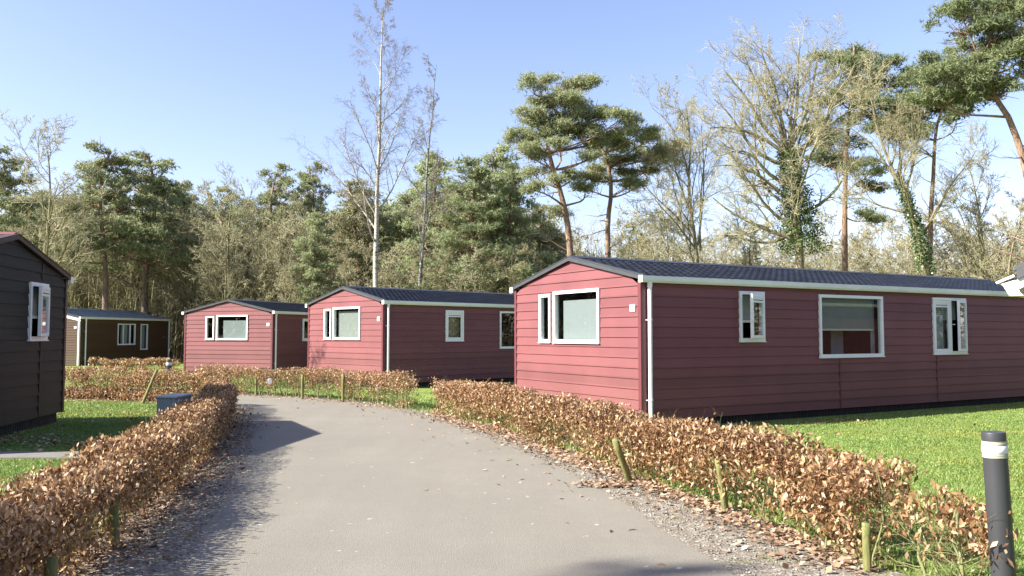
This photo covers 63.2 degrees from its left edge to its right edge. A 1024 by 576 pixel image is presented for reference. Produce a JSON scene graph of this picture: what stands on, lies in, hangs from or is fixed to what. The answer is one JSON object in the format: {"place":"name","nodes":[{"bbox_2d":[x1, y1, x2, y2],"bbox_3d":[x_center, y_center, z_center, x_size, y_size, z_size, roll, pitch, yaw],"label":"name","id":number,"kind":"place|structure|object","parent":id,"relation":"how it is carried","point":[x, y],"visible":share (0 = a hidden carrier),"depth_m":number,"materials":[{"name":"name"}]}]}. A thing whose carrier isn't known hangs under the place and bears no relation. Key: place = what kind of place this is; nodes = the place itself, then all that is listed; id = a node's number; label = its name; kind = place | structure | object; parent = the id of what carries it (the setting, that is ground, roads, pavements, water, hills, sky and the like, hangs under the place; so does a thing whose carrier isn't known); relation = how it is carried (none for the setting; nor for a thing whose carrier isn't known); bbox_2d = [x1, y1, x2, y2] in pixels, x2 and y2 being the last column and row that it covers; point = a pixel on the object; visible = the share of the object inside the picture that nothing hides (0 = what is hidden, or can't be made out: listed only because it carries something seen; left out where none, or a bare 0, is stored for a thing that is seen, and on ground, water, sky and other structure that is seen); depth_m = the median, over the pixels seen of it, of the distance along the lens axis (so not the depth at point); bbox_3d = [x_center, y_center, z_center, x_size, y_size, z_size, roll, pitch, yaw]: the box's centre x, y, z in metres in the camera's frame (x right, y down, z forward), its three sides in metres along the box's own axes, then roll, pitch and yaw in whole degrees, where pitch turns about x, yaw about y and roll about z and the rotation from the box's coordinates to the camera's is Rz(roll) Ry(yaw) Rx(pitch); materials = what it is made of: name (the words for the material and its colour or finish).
{"place":"outdoors","nodes":[
{"label":"outdoors","id":0,"kind":"place"},
{"bbox_2d":[0,451,83,458],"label":"path","id":1,"kind":"structure","parent":0,"point":[26,454],"depth_m":10.43,"materials":[{"name":"concrete"}]},
{"bbox_2d":[0,399,186,573],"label":"lawn","id":2,"kind":"structure","parent":0,"point":[83,441],"depth_m":13.06,"materials":[{"name":"green plant"}]},
{"bbox_2d":[155,393,192,420],"bbox_3d":[-5.362,2.001,13.210,0.335,0.618,0.650,0,-3,2],"label":"utility box","id":3,"kind":"object","parent":2,"relation":"on","point":[166,401],"visible":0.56,"depth_m":12.92,"materials":[{"name":"metal"}]},
{"bbox_2d":[0,188,561,293],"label":"distant wood","id":4,"kind":"object","parent":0,"point":[389,207],"visible":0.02,"depth_m":76.25,"materials":[{"name":"brown wood"}]},
{"bbox_2d":[81,391,733,575],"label":"road","id":5,"kind":"structure","parent":0,"point":[332,489],"depth_m":7.64,"materials":[{"name":"grey asphalt"}]},
{"bbox_2d":[86,410,820,575],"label":"pebbles","id":6,"kind":"object","parent":5,"relation":"on","point":[677,525],"visible":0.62,"depth_m":7.43,"materials":[{"name":"grey gravel"}]},
{"bbox_2d":[67,387,907,575],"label":"gravel verge","id":7,"kind":"structure","parent":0,"point":[737,568],"depth_m":6.92,"materials":[{"name":"grey gravel"}]},
{"bbox_2d":[198,362,419,409],"bbox_3d":[-5.208,2.366,21.090,8.918,1.018,1.512,-3,-4,39],"label":"beech hedge","id":8,"kind":"object","parent":7,"relation":"on","point":[383,381],"visible":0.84,"depth_m":20.88,"materials":[{"name":"brown plant"}]},
{"bbox_2d":[612,438,632,481],"bbox_3d":[1.235,1.957,9.161,0.073,0.637,0.418,-3,-4,40],"label":"wooden stake","id":9,"kind":"object","parent":7,"relation":"on","point":[621,458],"visible":0.8,"depth_m":9.10,"materials":[{"name":"yellow wood"}]},
{"bbox_2d":[428,376,919,565],"bbox_3d":[0.763,1.828,11.458,1.145,0.982,12.557,1,-3,-19],"label":"beech hedge","id":10,"kind":"object","parent":7,"relation":"on","point":[848,475],"visible":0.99,"depth_m":7.81,"materials":[{"name":"brown plant"}]},
{"bbox_2d":[715,458,728,509],"bbox_3d":[1.950,1.877,7.698,0.067,0.615,0.206,-3,-4,45],"label":"wooden stake","id":11,"kind":"object","parent":7,"relation":"on","point":[724,498],"visible":0.77,"depth_m":7.67,"materials":[{"name":"yellow wood"}]},
{"bbox_2d":[862,522,871,571],"bbox_3d":[2.460,1.850,5.767,0.059,0.440,0.059,0,-3,0],"label":"wooden stake","id":12,"kind":"object","parent":7,"relation":"on","point":[866,548],"visible":0.9,"depth_m":5.75,"materials":[{"name":"yellow wood"}]},
{"bbox_2d":[870,463,1018,575],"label":"beech hedge","id":13,"kind":"object","parent":7,"relation":"on","point":[961,515],"visible":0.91,"depth_m":5.25,"materials":[{"name":"brown plant"}]},
{"bbox_2d":[0,0,1023,273],"label":"sky","id":14,"kind":"structure","parent":0,"point":[197,84],"materials":[{"name":"blue"}]},
{"bbox_2d":[0,360,1023,575],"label":"lawn","id":15,"kind":"structure","parent":0,"point":[425,390],"depth_m":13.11,"materials":[{"name":"green plant"}]},
{"bbox_2d":[0,144,65,247],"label":"pine tree","id":16,"kind":"object","parent":15,"relation":"on","point":[13,220],"visible":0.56,"depth_m":47.53,"materials":[{"name":"green plant"}]},
{"bbox_2d":[0,232,72,436],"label":"holiday cabin","id":17,"kind":"object","parent":15,"relation":"on","point":[35,281],"visible":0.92,"depth_m":13.12,"materials":[{"name":"grey wood"}]},
{"bbox_2d":[27,282,50,340],"bbox_3d":[-7.635,0.387,13.423,0.296,0.936,0.734,0,-3,-9],"label":"window","id":18,"kind":"structure","parent":17,"relation":"in","point":[42,307],"depth_m":13.45,"materials":[{"name":"white plastic"}]},
{"bbox_2d":[20,197,74,261],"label":"bare tree","id":19,"kind":"object","parent":15,"relation":"on","point":[32,238],"visible":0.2,"depth_m":44.98,"materials":[{"name":"brown plant"}]},
{"bbox_2d":[0,108,136,284],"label":"bare tree","id":20,"kind":"object","parent":15,"relation":"on","point":[62,217],"visible":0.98,"depth_m":44.06,"materials":[{"name":"brown plant"}]},
{"bbox_2d":[31,138,180,309],"bbox_3d":[-24.845,-2.221,50.186,8.237,13.711,7.191,3,-4,-39],"label":"pine tree","id":21,"kind":"object","parent":15,"relation":"on","point":[100,165],"visible":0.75,"depth_m":49.92,"materials":[{"name":"green plant"}]},
{"bbox_2d":[109,494,119,548],"bbox_3d":[-3.060,1.845,6.408,0.105,0.525,0.066,0,-3,0],"label":"wooden stake","id":22,"kind":"object","parent":15,"relation":"on","point":[114,518],"visible":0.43,"depth_m":6.38,"materials":[{"name":"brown wood"}]},
{"bbox_2d":[65,308,171,365],"bbox_3d":[-23.775,2.931,47.211,4.586,3.485,8.145,-1,-3,10],"label":"holiday cabin","id":23,"kind":"object","parent":15,"relation":"on","point":[114,334],"visible":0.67,"depth_m":45.90,"materials":[{"name":"brown wood"}]},
{"bbox_2d":[0,372,241,575],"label":"beech hedge","id":24,"kind":"object","parent":15,"relation":"on","point":[46,510],"visible":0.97,"depth_m":6.33,"materials":[{"name":"brown plant"}]},
{"bbox_2d":[87,356,181,372],"bbox_3d":[-15.695,3.151,34.543,4.397,0.886,0.949,-1,-3,16],"label":"beech hedge","id":25,"kind":"object","parent":15,"relation":"on","point":[141,363],"visible":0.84,"depth_m":34.41,"materials":[{"name":"brown plant"}]},
{"bbox_2d":[64,149,225,313],"bbox_3d":[-22.799,-2.164,51.238,9.109,13.692,7.281,-2,-4,34],"label":"pine tree","id":26,"kind":"object","parent":15,"relation":"on","point":[160,185],"visible":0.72,"depth_m":51.69,"materials":[{"name":"green plant"}]},
{"bbox_2d":[64,364,225,401],"bbox_3d":[-10.202,2.271,19.791,7.966,1.013,1.212,-1,-3,14],"label":"beech hedge","id":27,"kind":"object","parent":15,"relation":"on","point":[142,380],"visible":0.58,"depth_m":19.44,"materials":[{"name":"brown plant"}]},
{"bbox_2d":[60,398,257,575],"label":"gravel verge","id":28,"kind":"structure","parent":15,"relation":"on","point":[169,568],"depth_m":7.07,"materials":[{"name":"grey gravel"}]},
{"bbox_2d":[153,178,240,307],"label":"bare tree","id":29,"kind":"object","parent":15,"relation":"on","point":[187,230],"visible":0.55,"depth_m":51.58,"materials":[{"name":"brown plant"}]},
{"bbox_2d":[182,229,252,305],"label":"bare tree","id":30,"kind":"object","parent":15,"relation":"on","point":[189,236],"visible":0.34,"depth_m":51.10,"materials":[{"name":"brown plant"}]},
{"bbox_2d":[166,161,269,302],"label":"bare tree","id":31,"kind":"object","parent":15,"relation":"on","point":[209,244],"visible":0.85,"depth_m":47.94,"materials":[{"name":"brown plant"}]},
{"bbox_2d":[190,180,251,299],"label":"bare tree","id":32,"kind":"object","parent":15,"relation":"on","point":[219,218],"visible":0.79,"depth_m":46.30,"materials":[{"name":"brown plant"}]},
{"bbox_2d":[187,229,257,306],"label":"bare tree","id":33,"kind":"object","parent":15,"relation":"on","point":[213,277],"visible":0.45,"depth_m":48.54,"materials":[{"name":"brown plant"}]},
{"bbox_2d":[182,299,307,373],"bbox_3d":[-9.969,2.486,40.057,4.636,3.485,11.645,-1,-3,19],"label":"holiday cabin","id":34,"kind":"object","parent":15,"relation":"on","point":[251,333],"visible":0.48,"depth_m":34.80,"materials":[{"name":"red wood"}]},
{"bbox_2d":[216,315,247,339],"bbox_3d":[-11.627,1.646,34.620,1.584,1.036,0.160,-1,-3,19],"label":"window","id":35,"kind":"structure","parent":34,"relation":"in","point":[232,329],"depth_m":34.66,"materials":[{"name":"white plastic"}]},
{"bbox_2d":[234,195,291,301],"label":"bare tree","id":36,"kind":"object","parent":15,"relation":"on","point":[258,270],"visible":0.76,"depth_m":46.82,"materials":[{"name":"brown plant"}]},
{"bbox_2d":[235,229,297,300],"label":"bare tree","id":37,"kind":"object","parent":15,"relation":"on","point":[281,258],"visible":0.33,"depth_m":49.21,"materials":[{"name":"brown plant"}]},
{"bbox_2d":[267,257,305,302],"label":"bare tree","id":38,"kind":"object","parent":15,"relation":"on","point":[291,299],"visible":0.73,"depth_m":43.94,"materials":[{"name":"brown plant"}]},
{"bbox_2d":[261,210,327,301],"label":"bare tree","id":39,"kind":"object","parent":15,"relation":"on","point":[279,283],"visible":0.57,"depth_m":45.63,"materials":[{"name":"brown plant"}]},
{"bbox_2d":[287,209,345,302],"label":"pine tree","id":40,"kind":"object","parent":15,"relation":"on","point":[313,274],"visible":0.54,"depth_m":45.77,"materials":[{"name":"green plant"}]},
{"bbox_2d":[305,240,367,302],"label":"bare tree","id":41,"kind":"object","parent":15,"relation":"on","point":[348,260],"visible":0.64,"depth_m":44.77,"materials":[{"name":"brown plant"}]},
{"bbox_2d":[279,0,439,286],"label":"birch tree","id":42,"kind":"object","parent":15,"relation":"on","point":[377,170],"visible":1,"depth_m":40.48,"materials":[{"name":"grey plant"}]},
{"bbox_2d":[337,242,386,287],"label":"bare tree","id":43,"kind":"object","parent":15,"relation":"on","point":[344,274],"visible":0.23,"depth_m":41.75,"materials":[{"name":"brown plant"}]},
{"bbox_2d":[371,241,432,287],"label":"bare tree","id":44,"kind":"object","parent":15,"relation":"on","point":[392,250],"visible":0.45,"depth_m":43.80,"materials":[{"name":"brown plant"}]},
{"bbox_2d":[305,286,513,388],"bbox_3d":[-0.870,1.907,30.814,12.645,3.485,4.566,3,-4,-44],"label":"holiday cabin","id":45,"kind":"object","parent":15,"relation":"on","point":[424,335],"visible":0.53,"depth_m":26.71,"materials":[{"name":"red wood"}]},
{"bbox_2d":[332,306,360,339],"bbox_3d":[-5.210,1.123,26.408,0.180,1.036,1.584,3,-4,-44],"label":"window","id":46,"kind":"structure","parent":45,"relation":"in","point":[349,325],"depth_m":26.52,"materials":[{"name":"white plastic"}]},
{"bbox_2d":[445,310,463,341],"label":"window","id":47,"kind":"structure","parent":45,"relation":"in","point":[451,316],"depth_m":26.98,"materials":[{"name":"white plastic"}]},
{"bbox_2d":[392,257,432,289],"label":"bare tree","id":48,"kind":"object","parent":15,"relation":"on","point":[403,281],"visible":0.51,"depth_m":41.99,"materials":[{"name":"brown plant"}]},
{"bbox_2d":[393,53,465,288],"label":"birch tree","id":49,"kind":"object","parent":15,"relation":"on","point":[425,205],"visible":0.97,"depth_m":43.19,"materials":[{"name":"grey plant"}]},
{"bbox_2d":[422,251,480,291],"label":"bare tree","id":50,"kind":"object","parent":15,"relation":"on","point":[438,274],"visible":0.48,"depth_m":41.41,"materials":[{"name":"brown plant"}]},
{"bbox_2d":[444,246,485,291],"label":"bare tree","id":51,"kind":"object","parent":15,"relation":"on","point":[466,269],"visible":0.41,"depth_m":40.68,"materials":[{"name":"brown plant"}]},
{"bbox_2d":[416,153,535,292],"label":"pine tree","id":52,"kind":"object","parent":15,"relation":"on","point":[478,174],"visible":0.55,"depth_m":43.47,"materials":[{"name":"green plant"}]},
{"bbox_2d":[463,255,507,292],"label":"bare tree","id":53,"kind":"object","parent":15,"relation":"on","point":[493,279],"visible":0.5,"depth_m":41.18,"materials":[{"name":"brown plant"}]},
{"bbox_2d":[483,242,533,293],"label":"bare tree","id":54,"kind":"object","parent":15,"relation":"on","point":[519,250],"visible":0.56,"depth_m":40.95,"materials":[{"name":"brown plant"}]},
{"bbox_2d":[0,393,1017,575],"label":"fallen leaves","id":55,"kind":"object","parent":15,"relation":"on","point":[838,561],"visible":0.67,"depth_m":8.11,"materials":[{"name":"brown plant"}]},
{"bbox_2d":[498,68,665,255],"bbox_3d":[3.159,-3.014,38.195,7.757,13.932,4.586,0,-3,0],"label":"pine tree","id":56,"kind":"object","parent":15,"relation":"on","point":[563,124],"visible":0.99,"depth_m":37.89,"materials":[{"name":"green plant"}]},
{"bbox_2d":[573,128,698,257],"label":"pine tree","id":57,"kind":"object","parent":15,"relation":"on","point":[598,173],"visible":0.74,"depth_m":40.29,"materials":[{"name":"green plant"}]},
{"bbox_2d":[621,63,772,262],"bbox_3d":[8.412,-3.267,38.283,5.501,14.451,6.629,-3,-4,42],"label":"bare tree","id":58,"kind":"object","parent":15,"relation":"on","point":[685,128],"visible":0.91,"depth_m":38.24,"materials":[{"name":"grey plant"}]},
{"bbox_2d":[510,255,1023,429],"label":"holiday cabin","id":59,"kind":"object","parent":15,"relation":"on","point":[729,343],"visible":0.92,"depth_m":16.50,"materials":[{"name":"red wood"}]},
{"bbox_2d":[538,294,559,342],"bbox_3d":[0.756,0.628,17.054,0.240,0.996,0.482,2,-4,-30],"label":"window","id":60,"kind":"structure","parent":59,"relation":"in","point":[541,297],"depth_m":17.05,"materials":[{"name":"white plastic"}]},
{"bbox_2d":[552,288,600,343],"bbox_3d":[1.267,0.555,16.091,0.160,1.036,1.584,2,-4,-30],"label":"window","id":61,"kind":"structure","parent":59,"relation":"in","point":[581,317],"depth_m":16.13,"materials":[{"name":"white plastic"}]},
{"bbox_2d":[738,291,766,341],"bbox_3d":[4.545,0.540,15.643,0.674,0.956,0.374,2,-4,-30],"label":"window","id":62,"kind":"structure","parent":59,"relation":"in","point":[748,300],"depth_m":15.70,"materials":[{"name":"white plastic"}]},
{"bbox_2d":[818,294,884,357],"bbox_3d":[6.824,0.819,17.393,2.022,1.300,0.760,2,-4,-30],"label":"window","id":63,"kind":"structure","parent":59,"relation":"in","point":[838,314],"depth_m":17.32,"materials":[{"name":"white plastic"}]},
{"bbox_2d":[931,297,967,354],"bbox_3d":[9.859,0.862,18.767,1.254,1.276,0.415,2,-4,-30],"label":"window","id":64,"kind":"structure","parent":59,"relation":"in","point":[942,308],"depth_m":18.76,"materials":[{"name":"white plastic"}]},
{"bbox_2d":[687,8,886,268],"bbox_3d":[11.924,-4.369,35.952,8.520,16.402,5.702,-1,-3,19],"label":"bare tree","id":65,"kind":"object","parent":15,"relation":"on","point":[792,167],"visible":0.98,"depth_m":36.19,"materials":[{"name":"beige plant"}]},
{"bbox_2d":[813,54,1004,275],"bbox_3d":[16.194,-3.071,33.851,7.336,13.569,4.548,-1,-3,15],"label":"bare tree","id":66,"kind":"object","parent":15,"relation":"on","point":[901,186],"visible":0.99,"depth_m":34.11,"materials":[{"name":"beige plant"}]},
{"bbox_2d":[896,0,1023,261],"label":"pine tree","id":67,"kind":"object","parent":15,"relation":"on","point":[966,74],"visible":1,"depth_m":31.11,"materials":[{"name":"green plant"}]},
{"bbox_2d":[925,121,1023,280],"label":"bare tree","id":68,"kind":"object","parent":15,"relation":"on","point":[978,219],"visible":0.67,"depth_m":36.05,"materials":[{"name":"brown plant"}]},
{"bbox_2d":[960,190,1023,280],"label":"bare tree","id":69,"kind":"object","parent":15,"relation":"on","point":[1010,261],"visible":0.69,"depth_m":33.08,"materials":[{"name":"brown plant"}]},
{"bbox_2d":[981,431,1015,575],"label":"bollard light","id":70,"kind":"object","parent":15,"relation":"on","point":[994,448],"visible":1,"depth_m":4.87,"materials":[{"name":"grey metal"}]},
{"bbox_2d":[996,262,1023,297],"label":"cabin","id":71,"kind":"structure","parent":15,"relation":"on","point":[1013,284],"depth_m":8.41,"materials":[{"name":"white"}]},
{"label":"ground","id":72,"kind":"structure","parent":0,"visible":0},
{"bbox_2d":[98,197,205,317],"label":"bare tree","id":73,"kind":"object","parent":72,"relation":"on","point":[140,295],"visible":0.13,"depth_m":54.80,"materials":[{"name":"brown plant"}]},
{"bbox_2d":[128,179,209,358],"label":"pine tree","id":74,"kind":"object","parent":72,"relation":"on","point":[185,187],"visible":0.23,"depth_m":56.07,"materials":[{"name":"green plant"}]},
{"bbox_2d":[152,206,206,312],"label":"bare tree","id":75,"kind":"object","parent":72,"relation":"on","point":[181,297],"visible":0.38,"depth_m":52.75,"materials":[{"name":"brown plant"}]},
{"bbox_2d":[202,185,250,291],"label":"pine tree","id":76,"kind":"object","parent":72,"relation":"on","point":[220,189],"visible":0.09,"depth_m":71.40,"materials":[{"name":"green plant"}]},
{"bbox_2d":[219,196,272,297],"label":"pine tree","id":77,"kind":"object","parent":72,"relation":"on","point":[239,222],"visible":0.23,"depth_m":58.55,"materials":[{"name":"green plant"}]},
{"bbox_2d":[232,161,306,300],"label":"pine tree","id":78,"kind":"object","parent":72,"relation":"on","point":[273,192],"visible":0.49,"depth_m":57.90,"materials":[{"name":"green plant"}]},
{"bbox_2d":[234,224,305,300],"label":"bare tree","id":79,"kind":"object","parent":72,"relation":"on","point":[266,236],"visible":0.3,"depth_m":50.50,"materials":[{"name":"brown plant"}]},
{"bbox_2d":[243,187,319,299],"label":"bare tree","id":80,"kind":"object","parent":72,"relation":"on","point":[283,209],"visible":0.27,"depth_m":54.79,"materials":[{"name":"brown plant"}]},
{"bbox_2d":[276,158,336,257],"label":"pine tree","id":81,"kind":"object","parent":72,"relation":"on","point":[310,180],"visible":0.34,"depth_m":60.06,"materials":[{"name":"green plant"}]},
{"bbox_2d":[0,179,623,359],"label":"undergrowth","id":82,"kind":"object","parent":72,"relation":"on","point":[162,297],"visible":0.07,"depth_m":54.09,"materials":[{"name":"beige plant"}]},
{"bbox_2d":[305,214,365,291],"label":"bare tree","id":83,"kind":"object","parent":72,"relation":"on","point":[332,273],"visible":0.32,"depth_m":48.35,"materials":[{"name":"brown plant"}]},
{"bbox_2d":[283,178,397,297],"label":"pine tree","id":84,"kind":"object","parent":72,"relation":"on","point":[348,222],"visible":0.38,"depth_m":51.71,"materials":[{"name":"green plant"}]},
{"bbox_2d":[373,186,432,288],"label":"pine tree","id":85,"kind":"object","parent":72,"relation":"on","point":[400,235],"visible":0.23,"depth_m":53.88,"materials":[{"name":"green plant"}]},
{"bbox_2d":[379,150,469,289],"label":"pine tree","id":86,"kind":"object","parent":72,"relation":"on","point":[420,168],"visible":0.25,"depth_m":49.70,"materials":[{"name":"green plant"}]},
{"bbox_2d":[424,181,484,289],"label":"pine tree","id":87,"kind":"object","parent":72,"relation":"on","point":[448,249],"visible":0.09,"depth_m":46.84,"materials":[{"name":"green plant"}]},
{"bbox_2d":[465,141,538,291],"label":"pine tree","id":88,"kind":"object","parent":72,"relation":"on","point":[502,150],"visible":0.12,"depth_m":50.03,"materials":[{"name":"green plant"}]},
{"bbox_2d":[476,156,556,293],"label":"pine tree","id":89,"kind":"object","parent":72,"relation":"on","point":[517,217],"visible":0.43,"depth_m":44.74,"materials":[{"name":"green plant"}]},
{"bbox_2d":[522,204,566,270],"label":"pine tree","id":90,"kind":"object","parent":72,"relation":"on","point":[539,210],"visible":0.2,"depth_m":52.79,"materials":[{"name":"green plant"}]},
{"bbox_2d":[534,221,576,269],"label":"pine tree","id":91,"kind":"object","parent":72,"relation":"on","point":[554,231],"visible":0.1,"depth_m":54.37,"materials":[{"name":"green plant"}]},
{"bbox_2d":[610,211,664,259],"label":"tree","id":92,"kind":"object","parent":72,"relation":"on","point":[647,240],"visible":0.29,"depth_m":45.43,"materials":[{"name":"beige plant"}]},
{"bbox_2d":[613,160,696,260],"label":"bare tree","id":93,"kind":"object","parent":72,"relation":"on","point":[662,237],"visible":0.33,"depth_m":44.03,"materials":[{"name":"beige plant"}]},
{"bbox_2d":[722,176,787,265],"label":"bare tree","id":94,"kind":"object","parent":72,"relation":"on","point":[748,250],"visible":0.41,"depth_m":42.33,"materials":[{"name":"beige plant"}]},
{"bbox_2d":[559,194,1023,278],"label":"undergrowth","id":95,"kind":"object","parent":72,"relation":"on","point":[820,260],"visible":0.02,"depth_m":45.61,"materials":[{"name":"beige plant"}]},
{"bbox_2d":[804,206,865,269],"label":"tree","id":96,"kind":"object","parent":72,"relation":"on","point":[825,215],"visible":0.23,"depth_m":53.97,"materials":[{"name":"beige plant"}]},
{"bbox_2d":[826,225,883,271],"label":"tree","id":97,"kind":"object","parent":72,"relation":"on","point":[869,231],"visible":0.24,"depth_m":46.75,"materials":[{"name":"beige plant"}]},
{"bbox_2d":[796,37,915,270],"bbox_3d":[17.100,-4.311,41.218,5.779,16.853,5.752,0,-3,0],"label":"pine tree","id":98,"kind":"object","parent":72,"relation":"on","point":[850,58],"visible":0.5,"depth_m":40.89,"materials":[{"name":"green plant"}]},
{"bbox_2d":[849,208,915,273],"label":"tree","id":99,"kind":"object","parent":72,"relation":"on","point":[892,232],"visible":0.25,"depth_m":51.56,"materials":[{"name":"beige plant"}]},
{"bbox_2d":[848,228,917,274],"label":"bare tree","id":100,"kind":"object","parent":72,"relation":"on","point":[858,254],"visible":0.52,"depth_m":44.71,"materials":[{"name":"beige plant"}]},
{"bbox_2d":[836,45,991,275],"bbox_3d":[19.547,-3.560,39.712,7.491,15.197,5.425,0,-3,0],"label":"pine tree","id":101,"kind":"object","parent":72,"relation":"on","point":[908,78],"visible":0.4,"depth_m":39.08,"materials":[{"name":"green plant"}]},
{"bbox_2d":[890,202,958,276],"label":"tree","id":102,"kind":"object","parent":72,"relation":"on","point":[910,245],"visible":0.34,"depth_m":45.28,"materials":[{"name":"beige plant"}]},
{"bbox_2d":[933,188,1022,279],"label":"bare tree","id":103,"kind":"object","parent":72,"relation":"on","point":[959,246],"visible":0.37,"depth_m":41.27,"materials":[{"name":"beige plant"}]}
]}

